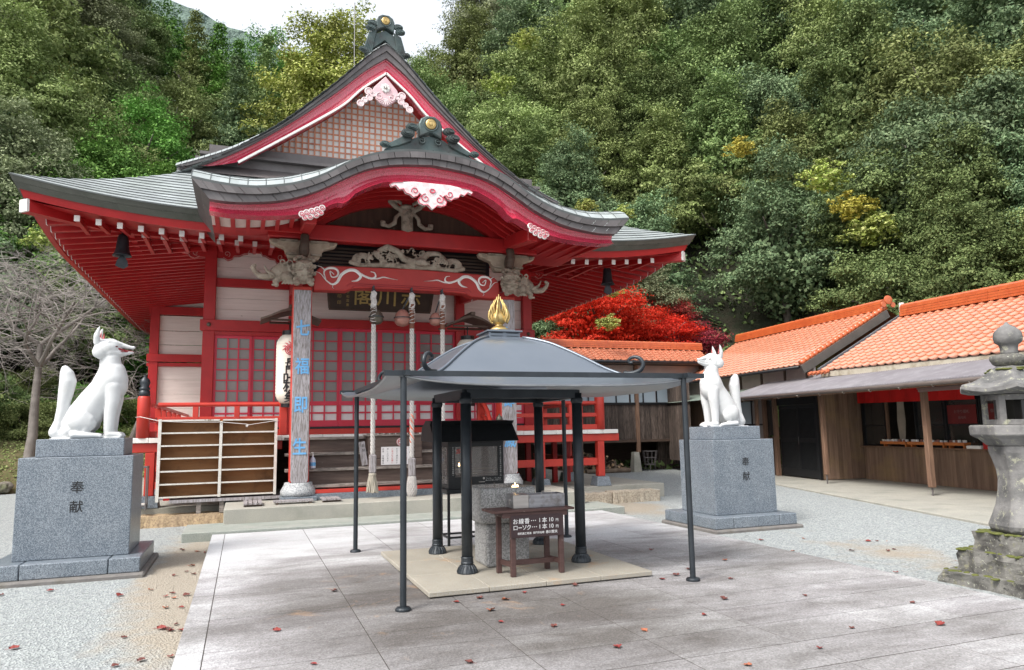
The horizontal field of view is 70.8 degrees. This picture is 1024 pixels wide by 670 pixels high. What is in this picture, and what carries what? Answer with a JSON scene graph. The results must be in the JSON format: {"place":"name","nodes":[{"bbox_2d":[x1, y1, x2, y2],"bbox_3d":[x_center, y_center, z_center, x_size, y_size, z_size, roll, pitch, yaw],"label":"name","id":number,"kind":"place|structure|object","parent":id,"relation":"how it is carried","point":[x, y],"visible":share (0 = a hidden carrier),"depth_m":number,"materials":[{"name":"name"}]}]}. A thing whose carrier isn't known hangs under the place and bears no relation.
{"place":"outdoors","nodes":[
{"label":"outdoors","id":0,"kind":"place"},
{"bbox_2d":[0,436,144,493],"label":"grass bank","id":1,"kind":"structure","parent":0,"point":[11,475],"depth_m":23.07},
{"bbox_2d":[0,281,91,404],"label":"bare tree","id":2,"kind":"object","parent":1,"relation":"on","point":[40,324],"visible":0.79,"depth_m":23.72,"materials":[{"name":"grey plant"}]},
{"bbox_2d":[0,227,148,457],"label":"bare tree","id":3,"kind":"object","parent":1,"relation":"on","point":[39,361],"visible":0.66,"depth_m":23.40,"materials":[{"name":"grey plant"}]},
{"bbox_2d":[123,0,307,100],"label":"hill","id":4,"kind":"structure","parent":0,"point":[208,24],"depth_m":217.33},
{"bbox_2d":[172,0,495,69],"label":"sky","id":5,"kind":"structure","parent":0,"point":[417,18],"materials":[{"name":"white"}]},
{"bbox_2d":[0,86,1017,453],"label":"wooded hillside","id":6,"kind":"structure","parent":0,"point":[728,312],"depth_m":41.25,"materials":[{"name":"green plant"}]},
{"bbox_2d":[0,398,56,440],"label":"shrub","id":7,"kind":"object","parent":6,"relation":"on","point":[18,432],"visible":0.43,"depth_m":26.32,"materials":[{"name":"green plant"}]},
{"bbox_2d":[0,229,89,366],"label":"broadleaf tree","id":8,"kind":"object","parent":6,"relation":"on","point":[22,297],"visible":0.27,"depth_m":29.99,"materials":[{"name":"green plant"}]},
{"bbox_2d":[0,89,94,277],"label":"evergreen tree","id":9,"kind":"object","parent":6,"relation":"on","point":[28,133],"visible":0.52,"depth_m":34.75,"materials":[{"name":"green plant"}]},
{"bbox_2d":[0,0,101,166],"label":"evergreen tree","id":10,"kind":"object","parent":6,"relation":"on","point":[19,57],"visible":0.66,"depth_m":40.56,"materials":[{"name":"green plant"}]},
{"bbox_2d":[0,0,133,106],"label":"broadleaf tree","id":11,"kind":"object","parent":6,"relation":"on","point":[71,31],"visible":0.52,"depth_m":53.68,"materials":[{"name":"green plant"}]},
{"bbox_2d":[0,253,146,379],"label":"broadleaf tree","id":12,"kind":"object","parent":6,"relation":"on","point":[70,346],"visible":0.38,"depth_m":31.10,"materials":[{"name":"green plant"}]},
{"bbox_2d":[0,152,152,367],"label":"evergreen tree","id":13,"kind":"object","parent":6,"relation":"on","point":[12,260],"visible":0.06,"depth_m":33.05,"materials":[{"name":"green plant"}]},
{"bbox_2d":[2,67,170,175],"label":"evergreen tree","id":14,"kind":"object","parent":6,"relation":"on","point":[95,105],"visible":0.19,"depth_m":45.42,"materials":[{"name":"green plant"}]},
{"bbox_2d":[46,108,161,178],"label":"evergreen tree","id":15,"kind":"object","parent":6,"relation":"on","point":[100,157],"visible":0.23,"depth_m":40.12,"materials":[{"name":"green plant"}]},
{"bbox_2d":[51,0,163,102],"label":"evergreen tree","id":16,"kind":"object","parent":6,"relation":"on","point":[109,15],"visible":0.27,"depth_m":65.00,"materials":[{"name":"green plant"}]},
{"bbox_2d":[67,37,186,160],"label":"evergreen tree","id":17,"kind":"object","parent":6,"relation":"on","point":[115,89],"visible":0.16,"depth_m":55.20,"materials":[{"name":"green plant"}]},
{"bbox_2d":[75,0,181,99],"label":"evergreen tree","id":18,"kind":"object","parent":6,"relation":"on","point":[156,39],"visible":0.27,"depth_m":77.28,"materials":[{"name":"green plant"}]},
{"bbox_2d":[70,80,199,174],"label":"evergreen tree","id":19,"kind":"object","parent":6,"relation":"on","point":[168,148],"visible":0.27,"depth_m":50.17,"materials":[{"name":"green plant"}]},
{"bbox_2d":[112,65,226,157],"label":"evergreen tree","id":20,"kind":"object","parent":6,"relation":"on","point":[203,127],"visible":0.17,"depth_m":67.75,"materials":[{"name":"green plant"}]},
{"bbox_2d":[136,0,215,93],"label":"broadleaf tree","id":21,"kind":"object","parent":6,"relation":"on","point":[174,51],"visible":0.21,"depth_m":88.23,"materials":[{"name":"green plant"}]},
{"bbox_2d":[162,8,222,129],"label":"conifer tree","id":22,"kind":"object","parent":6,"relation":"on","point":[192,63],"visible":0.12,"depth_m":78.58,"materials":[{"name":"green plant"}]},
{"bbox_2d":[190,19,253,136],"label":"conifer tree","id":23,"kind":"object","parent":6,"relation":"on","point":[217,77],"visible":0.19,"depth_m":79.61,"materials":[{"name":"green plant"}]},
{"bbox_2d":[192,51,261,154],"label":"conifer tree","id":24,"kind":"object","parent":6,"relation":"on","point":[235,135],"visible":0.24,"depth_m":68.98,"materials":[{"name":"green plant"}]},
{"bbox_2d":[189,60,280,148],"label":"evergreen tree","id":25,"kind":"object","parent":6,"relation":"on","point":[254,98],"visible":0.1,"depth_m":76.55,"materials":[{"name":"green plant"}]},
{"bbox_2d":[232,19,311,110],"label":"evergreen tree","id":26,"kind":"object","parent":6,"relation":"on","point":[281,64],"visible":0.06,"depth_m":93.59,"materials":[{"name":"green plant"}]},
{"bbox_2d":[231,0,376,138],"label":"evergreen tree","id":27,"kind":"object","parent":6,"relation":"on","point":[330,40],"visible":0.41,"depth_m":70.61,"materials":[{"name":"green plant"}]},
{"bbox_2d":[435,0,500,98],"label":"evergreen tree","id":28,"kind":"object","parent":6,"relation":"on","point":[471,35],"visible":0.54,"depth_m":87.35,"materials":[{"name":"green plant"}]},
{"bbox_2d":[432,0,514,55],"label":"evergreen tree","id":29,"kind":"object","parent":6,"relation":"on","point":[492,7],"visible":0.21,"depth_m":99.19,"materials":[{"name":"green plant"}]},
{"bbox_2d":[0,153,1004,469],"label":"undergrowth","id":30,"kind":"object","parent":6,"relation":"on","point":[626,463],"visible":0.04,"depth_m":40.36,"materials":[{"name":"green plant"}]},
{"bbox_2d":[445,60,565,154],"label":"evergreen tree","id":31,"kind":"object","parent":6,"relation":"on","point":[489,96],"visible":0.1,"depth_m":59.04,"materials":[{"name":"green plant"}]},
{"bbox_2d":[476,0,580,82],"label":"evergreen tree","id":32,"kind":"object","parent":6,"relation":"on","point":[507,21],"visible":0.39,"depth_m":73.62,"materials":[{"name":"green plant"}]},
{"bbox_2d":[492,113,572,203],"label":"evergreen tree","id":33,"kind":"object","parent":6,"relation":"on","point":[512,159],"visible":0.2,"depth_m":45.47,"materials":[{"name":"green plant"}]},
{"bbox_2d":[465,89,629,169],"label":"evergreen tree","id":34,"kind":"object","parent":6,"relation":"on","point":[518,112],"visible":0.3,"depth_m":53.11,"materials":[{"name":"green plant"}]},
{"bbox_2d":[469,8,638,108],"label":"evergreen tree","id":35,"kind":"object","parent":6,"relation":"on","point":[541,56],"visible":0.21,"depth_m":59.91,"materials":[{"name":"green plant"}]},
{"bbox_2d":[532,117,627,222],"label":"evergreen tree","id":36,"kind":"object","parent":6,"relation":"on","point":[555,186],"visible":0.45,"depth_m":41.82,"materials":[{"name":"green plant"}]},
{"bbox_2d":[534,92,638,210],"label":"evergreen tree","id":37,"kind":"object","parent":6,"relation":"on","point":[584,116],"visible":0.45,"depth_m":48.71,"materials":[{"name":"green plant"}]},
{"bbox_2d":[534,0,650,167],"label":"evergreen tree","id":38,"kind":"object","parent":6,"relation":"on","point":[600,72],"visible":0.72,"depth_m":55.22,"materials":[{"name":"green plant"}]},
{"bbox_2d":[540,281,672,340],"bbox_3d":[4.257,-0.054,31.999,6.307,6.105,6.970,-1,-7,3],"label":"maple tree","id":39,"kind":"object","parent":6,"relation":"on","point":[585,323],"visible":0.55,"depth_m":31.12,"materials":[{"name":"red plant"}]},
{"bbox_2d":[573,0,674,104],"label":"evergreen tree","id":40,"kind":"object","parent":6,"relation":"on","point":[643,12],"visible":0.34,"depth_m":62.83,"materials":[{"name":"green plant"}]},
{"bbox_2d":[604,263,709,340],"bbox_3d":[6.460,0.361,36.616,6.004,10.654,5.599,5,-9,-37],"label":"evergreen tree","id":41,"kind":"object","parent":6,"relation":"on","point":[652,287],"visible":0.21,"depth_m":35.74,"materials":[{"name":"green plant"}]},
{"bbox_2d":[602,51,718,183],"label":"evergreen tree","id":42,"kind":"object","parent":6,"relation":"on","point":[651,88],"visible":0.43,"depth_m":52.79,"materials":[{"name":"green plant"}]},
{"bbox_2d":[608,183,716,317],"bbox_3d":[7.417,-2.049,39.993,6.503,12.517,6.973,-7,-9,37],"label":"evergreen tree","id":43,"kind":"object","parent":6,"relation":"on","point":[641,208],"visible":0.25,"depth_m":39.70,"materials":[{"name":"green plant"}]},
{"bbox_2d":[617,299,712,357],"bbox_3d":[6.443,0.825,33.943,5.702,4.995,5.160,-1,-7,1],"label":"maple tree","id":44,"kind":"object","parent":6,"relation":"on","point":[666,331],"visible":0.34,"depth_m":33.03,"materials":[{"name":"red plant"}]},
{"bbox_2d":[608,99,727,247],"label":"evergreen tree","id":45,"kind":"object","parent":6,"relation":"on","point":[661,172],"visible":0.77,"depth_m":46.13,"materials":[{"name":"green plant"}]},
{"bbox_2d":[652,0,743,39],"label":"evergreen tree","id":46,"kind":"object","parent":6,"relation":"on","point":[694,7],"visible":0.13,"depth_m":69.58,"materials":[{"name":"green plant"}]},
{"bbox_2d":[620,20,791,111],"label":"evergreen tree","id":47,"kind":"object","parent":6,"relation":"on","point":[671,41],"visible":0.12,"depth_m":60.65,"materials":[{"name":"green plant"}]},
{"bbox_2d":[666,62,781,258],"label":"evergreen tree","id":48,"kind":"object","parent":6,"relation":"on","point":[716,142],"visible":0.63,"depth_m":46.91,"materials":[{"name":"green plant"}]},
{"bbox_2d":[666,0,795,176],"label":"evergreen tree","id":49,"kind":"object","parent":6,"relation":"on","point":[722,52],"visible":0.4,"depth_m":53.85,"materials":[{"name":"green plant"}]},
{"bbox_2d":[648,0,818,82],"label":"evergreen tree","id":50,"kind":"object","parent":6,"relation":"on","point":[770,53],"visible":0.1,"depth_m":57.64,"materials":[{"name":"green plant"}]},
{"bbox_2d":[681,56,855,165],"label":"evergreen tree","id":51,"kind":"object","parent":6,"relation":"on","point":[785,86],"visible":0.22,"depth_m":48.98,"materials":[{"name":"green plant"}]},
{"bbox_2d":[695,132,862,322],"bbox_3d":[14.472,-3.450,39.098,8.894,14.547,9.239,-2,-7,8],"label":"evergreen tree","id":52,"kind":"object","parent":6,"relation":"on","point":[768,268],"visible":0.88,"depth_m":37.96,"materials":[{"name":"green plant"}]},
{"bbox_2d":[699,92,862,221],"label":"evergreen tree","id":53,"kind":"object","parent":6,"relation":"on","point":[785,127],"visible":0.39,"depth_m":43.90,"materials":[{"name":"green plant"}]},
{"bbox_2d":[772,0,926,114],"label":"evergreen tree","id":54,"kind":"object","parent":6,"relation":"on","point":[824,21],"visible":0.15,"depth_m":51.43,"materials":[{"name":"green plant"}]},
{"bbox_2d":[792,0,938,184],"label":"evergreen tree","id":55,"kind":"object","parent":6,"relation":"on","point":[861,22],"visible":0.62,"depth_m":41.91,"materials":[{"name":"green plant"}]},
{"bbox_2d":[788,135,945,287],"bbox_3d":[18.792,-4.352,36.279,8.227,9.752,9.646,1,-8,-14],"label":"evergreen tree","id":56,"kind":"object","parent":6,"relation":"on","point":[877,180],"visible":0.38,"depth_m":34.80,"materials":[{"name":"green plant"}]},
{"bbox_2d":[833,210,903,246],"bbox_3d":[16.252,-4.888,32.981,2.817,1.815,2.736,-8,-10,43],"label":"climbing vine","id":57,"kind":"object","parent":56,"relation":"attached to","point":[863,232],"visible":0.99,"depth_m":32.64,"materials":[{"name":"green plant"}]},
{"bbox_2d":[800,239,961,314],"bbox_3d":[16.071,0.379,30.626,7.618,9.332,8.047,-1,-7,-3],"label":"evergreen tree","id":58,"kind":"object","parent":6,"relation":"on","point":[881,276],"visible":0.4,"depth_m":29.84,"materials":[{"name":"green plant"}]},
{"bbox_2d":[823,0,985,88],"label":"evergreen tree","id":59,"kind":"object","parent":6,"relation":"on","point":[921,7],"visible":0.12,"depth_m":46.19,"materials":[{"name":"green plant"}]},
{"bbox_2d":[823,57,1023,250],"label":"evergreen tree","id":60,"kind":"object","parent":6,"relation":"on","point":[916,130],"visible":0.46,"depth_m":32.87,"materials":[{"name":"green plant"}]},
{"bbox_2d":[793,158,857,193],"bbox_3d":[14.821,-7.521,33.908,2.487,1.650,2.561,6,-10,-42],"label":"climbing vine","id":61,"kind":"object","parent":60,"relation":"attached to","point":[823,179],"visible":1,"depth_m":33.87,"materials":[{"name":"green plant"}]},
{"bbox_2d":[831,18,1023,167],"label":"evergreen tree","id":62,"kind":"object","parent":6,"relation":"on","point":[965,57],"visible":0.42,"depth_m":37.23,"materials":[{"name":"green plant"}]},
{"bbox_2d":[892,113,1023,278],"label":"evergreen tree","id":63,"kind":"object","parent":6,"relation":"on","point":[979,169],"visible":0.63,"depth_m":30.53,"materials":[{"name":"green plant"}]},
{"bbox_2d":[904,187,1023,303],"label":"evergreen tree","id":64,"kind":"object","parent":6,"relation":"on","point":[967,259],"visible":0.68,"depth_m":27.59,"materials":[{"name":"green plant"}]},
{"bbox_2d":[943,0,1023,91],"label":"evergreen tree","id":65,"kind":"object","parent":6,"relation":"on","point":[999,19],"visible":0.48,"depth_m":39.98,"materials":[{"name":"green plant"}]},
{"bbox_2d":[971,98,1023,239],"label":"evergreen tree","id":66,"kind":"object","parent":6,"relation":"on","point":[1018,189],"visible":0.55,"depth_m":29.93,"materials":[{"name":"green plant"}]},
{"bbox_2d":[0,465,1023,669],"bbox_3d":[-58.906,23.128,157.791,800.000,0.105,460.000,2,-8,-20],"label":"gravel yard","id":67,"kind":"structure","parent":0,"point":[79,626],"depth_m":8.48,"materials":[{"name":"gravel"}]},
{"bbox_2d":[0,438,158,588],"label":"granite pedestal","id":68,"kind":"object","parent":67,"relation":"on","point":[77,516],"visible":1,"depth_m":8.78,"materials":[{"name":"stone"}]},
{"bbox_2d":[48,326,134,438],"bbox_3d":[-5.509,0.629,9.479,0.947,1.475,0.471,2,-8,-20],"label":"fox statue","id":69,"kind":"object","parent":68,"relation":"on","point":[98,400],"visible":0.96,"depth_m":9.34,"materials":[{"name":"stone"}]},
{"bbox_2d":[140,511,223,528],"bbox_3d":[-6.210,3.480,13.573,1.458,0.241,0.450,2,-8,-20],"label":"kerb stone","id":70,"kind":"object","parent":67,"relation":"on","point":[171,520],"visible":0.71,"depth_m":13.39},
{"bbox_2d":[169,493,279,513],"bbox_3d":[-5.490,3.255,13.896,2.000,0.265,0.540,2,-8,-20],"label":"shelf trestle","id":71,"kind":"object","parent":70,"relation":"on","point":[222,499],"visible":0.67,"depth_m":13.67,"materials":[{"name":"grey wood"}]},
{"bbox_2d":[155,418,277,502],"bbox_3d":[-5.644,2.378,13.858,2.116,1.520,0.326,2,-8,-20],"label":"shoe shelf","id":72,"kind":"object","parent":71,"relation":"on","point":[210,457],"visible":0.99,"depth_m":13.92,"materials":[{"name":"wood"}]},
{"bbox_2d":[181,501,624,542],"bbox_3d":[-1.700,3.413,13.233,7.900,0.207,1.160,2,-8,-20],"label":"concrete step","id":73,"kind":"object","parent":67,"relation":"on","point":[198,533],"visible":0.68,"depth_m":12.34,"materials":[{"name":"concrete"}]},
{"bbox_2d":[141,467,664,514],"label":"foundation slab","id":74,"kind":"structure","parent":67,"relation":"on","point":[166,507],"depth_m":16.92,"materials":[{"name":"concrete"}]},
{"bbox_2d":[8,15,695,508],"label":"temple","id":75,"kind":"structure","parent":74,"relation":"on","point":[396,177],"depth_m":15.96,"materials":[{"name":"red wood"}]},
{"bbox_2d":[212,335,251,416],"bbox_3d":[-6.538,1.083,16.824,0.820,2.160,0.040,2,-8,-20],"label":"lattice door","id":76,"kind":"structure","parent":75,"relation":"in","point":[232,353],"depth_m":16.86,"materials":[{"name":"paint"}]},
{"bbox_2d":[250,336,279,426],"bbox_3d":[-5.785,1.112,17.149,0.820,2.160,0.040,2,-8,-20],"label":"lattice door","id":77,"kind":"structure","parent":75,"relation":"in","point":[263,358],"depth_m":17.13,"materials":[{"name":"paint"}]},
{"bbox_2d":[275,321,290,406],"bbox_3d":[-4.520,0.562,14.634,0.525,1.800,0.547,2,-8,-20],"label":"paper lantern","id":78,"kind":"object","parent":75,"relation":"hanging from","point":[283,368],"visible":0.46,"depth_m":14.39,"materials":[{"name":"white"}]},
{"bbox_2d":[310,328,339,426],"bbox_3d":[-4.715,1.025,17.560,0.985,2.400,0.040,2,-8,-20],"label":"lattice door","id":79,"kind":"structure","parent":75,"relation":"in","point":[325,342],"depth_m":17.62,"materials":[{"name":"paint"}]},
{"bbox_2d":[339,329,379,425],"bbox_3d":[-3.776,1.047,17.859,0.985,2.400,0.040,2,-8,-20],"label":"lattice door","id":80,"kind":"structure","parent":75,"relation":"in","point":[355,344],"depth_m":17.85,"materials":[{"name":"paint"}]},
{"bbox_2d":[366,285,378,492],"bbox_3d":[-2.743,1.031,14.200,0.244,4.097,0.238,-5,-8,26],"label":"bell rope","id":81,"kind":"object","parent":75,"relation":"hanging from","point":[372,485],"visible":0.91,"depth_m":14.11,"materials":[{"name":"fabric"}]},
{"bbox_2d":[327,291,433,313],"bbox_3d":[-3.173,-0.943,17.491,2.640,0.757,0.262,2,-8,-20],"label":"name plaque","id":82,"kind":"object","parent":75,"relation":"attached to","point":[361,301],"visible":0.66,"depth_m":17.48,"materials":[{"name":"brown wood"}]},
{"bbox_2d":[379,330,418,425],"bbox_3d":[-2.852,1.074,18.200,0.985,2.400,0.040,2,-8,-20],"label":"lattice door","id":83,"kind":"structure","parent":75,"relation":"in","point":[394,344],"depth_m":18.21,"materials":[{"name":"paint"}]},
{"bbox_2d":[407,287,416,496],"bbox_3d":[-2.021,1.121,14.469,0.234,4.232,0.210,-6,-9,32],"label":"bell rope","id":84,"kind":"object","parent":75,"relation":"hanging from","point":[411,486],"visible":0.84,"depth_m":14.35,"materials":[{"name":"fabric"}]},
{"bbox_2d":[418,331,455,424],"bbox_3d":[-1.944,1.108,18.583,0.985,2.400,0.040,2,-8,-20],"label":"lattice door","id":85,"kind":"structure","parent":75,"relation":"in","point":[427,341],"depth_m":18.60,"materials":[{"name":"paint"}]},
{"bbox_2d":[223,481,584,524],"bbox_3d":[-2.591,3.641,15.861,6.880,0.460,5.000,2,-8,-20],"label":"concrete step","id":86,"kind":"object","parent":67,"relation":"on","point":[238,512],"visible":0.4,"depth_m":13.11,"materials":[{"name":"concrete"}]},
{"bbox_2d":[533,338,704,471],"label":"corridor building","id":87,"kind":"structure","parent":67,"relation":"on","point":[641,422],"depth_m":27.47,"materials":[{"name":"brown wood"}]},
{"bbox_2d":[662,426,803,534],"bbox_3d":[3.694,2.432,12.350,1.710,1.715,1.610,2,-8,-20],"label":"granite pedestal","id":88,"kind":"object","parent":67,"relation":"on","point":[733,485],"visible":0.98,"depth_m":11.95,"materials":[{"name":"stone"}]},
{"bbox_2d":[697,345,744,426],"bbox_3d":[3.652,0.891,12.603,0.919,1.430,0.457,2,-8,-20],"label":"fox statue","id":89,"kind":"object","parent":88,"relation":"on","point":[721,406],"visible":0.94,"depth_m":12.44,"materials":[{"name":"stone"}]},
{"bbox_2d":[775,469,996,525],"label":"shop slab","id":90,"kind":"structure","parent":67,"relation":"on","point":[975,506],"depth_m":15.15,"materials":[{"name":"concrete"}]},
{"bbox_2d":[690,280,1023,495],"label":"souvenir shop","id":91,"kind":"structure","parent":90,"relation":"on","point":[831,428],"depth_m":18.44,"materials":[{"name":"tile"}]},
{"bbox_2d":[778,405,800,475],"bbox_3d":[8.139,3.079,21.065,0.043,2.030,0.970,1,-8,-12],"label":"sliding door","id":92,"kind":"structure","parent":91,"relation":"in","point":[788,423],"depth_m":21.09,"materials":[{"name":"black glass"}]},
{"bbox_2d":[796,404,818,477],"bbox_3d":[8.303,2.955,20.132,0.035,2.030,0.920,1,-8,-12],"label":"sliding door","id":93,"kind":"structure","parent":91,"relation":"in","point":[805,412],"depth_m":20.19,"materials":[{"name":"black glass"}]},
{"bbox_2d":[668,295,988,402],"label":"tiled roof","id":94,"kind":"structure","parent":91,"relation":"on","point":[798,349],"depth_m":23.26,"materials":[{"name":"tile"}]},
{"bbox_2d":[863,402,886,445],"bbox_3d":[9.792,2.388,19.417,0.040,1.182,0.810,1,-8,-12],"label":"window pane","id":95,"kind":"structure","parent":91,"relation":"in","point":[874,413],"depth_m":19.44,"materials":[{"name":"black glass"}]},
{"bbox_2d":[857,386,974,402],"bbox_3d":[9.937,1.496,18.005,0.070,0.380,3.900,1,-8,-12],"label":"red curtain","id":96,"kind":"object","parent":91,"relation":"hanging from","point":[904,395],"visible":0.69,"depth_m":18.18,"materials":[{"name":"fabric"}]},
{"bbox_2d":[937,322,1023,599],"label":"stone lantern","id":97,"kind":"object","parent":67,"relation":"on","point":[992,559],"visible":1,"depth_m":7.40,"materials":[{"name":"grey stone"}]},
{"bbox_2d":[171,510,1023,669],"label":"stone path","id":98,"kind":"structure","parent":0,"point":[251,555],"depth_m":6.20,"materials":[{"name":"stone"}]},
{"bbox_2d":[421,420,518,545],"bbox_3d":[-0.581,2.035,9.879,1.180,1.720,0.760,2,-8,-20],"label":"candle cabinet","id":99,"kind":"object","parent":98,"relation":"on","point":[488,437],"visible":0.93,"depth_m":9.87,"materials":[{"name":"black metal"}]},
{"bbox_2d":[381,538,651,597],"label":"canopy slab","id":100,"kind":"structure","parent":98,"relation":"on","point":[429,575],"depth_m":7.75,"materials":[{"name":"stone"}]},
{"bbox_2d":[472,482,534,566],"bbox_3d":[-0.145,2.178,8.397,0.660,0.919,0.660,2,-8,-20],"label":"incense burner","id":101,"kind":"object","parent":100,"relation":"on","point":[485,495],"visible":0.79,"depth_m":8.12,"materials":[{"name":"grey stone"}]},
{"bbox_2d":[482,505,573,576],"bbox_3d":[0.178,2.207,7.750,0.940,0.684,0.360,2,-8,-20],"label":"incense table","id":102,"kind":"object","parent":100,"relation":"on","point":[505,513],"visible":0.95,"depth_m":7.71,"materials":[{"name":"brown paint"}]},
{"bbox_2d":[506,490,564,508],"bbox_3d":[0.252,1.789,7.886,0.611,0.173,0.224,2,-8,-20],"label":"steel box","id":103,"kind":"object","parent":102,"relation":"on","point":[531,500],"visible":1,"depth_m":7.79,"materials":[{"name":"silver metal"}]},
{"bbox_2d":[511,513,562,538],"bbox_3d":[0.265,2.019,7.630,0.590,0.231,0.014,2,-8,-20],"label":"price sign","id":104,"kind":"object","parent":102,"relation":"attached to","point":[534,525],"visible":1,"depth_m":7.62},
{"bbox_2d":[340,294,703,611],"bbox_3d":[-0.147,1.107,8.778,3.461,3.258,3.701,2,-8,-20],"label":"incense canopy","id":105,"kind":"object","parent":98,"relation":"on","point":[498,362],"visible":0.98,"depth_m":8.18,"materials":[{"name":"metal"}]},
{"bbox_2d":[200,518,1023,669],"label":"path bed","id":106,"kind":"object","parent":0,"point":[588,626],"visible":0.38,"depth_m":5.92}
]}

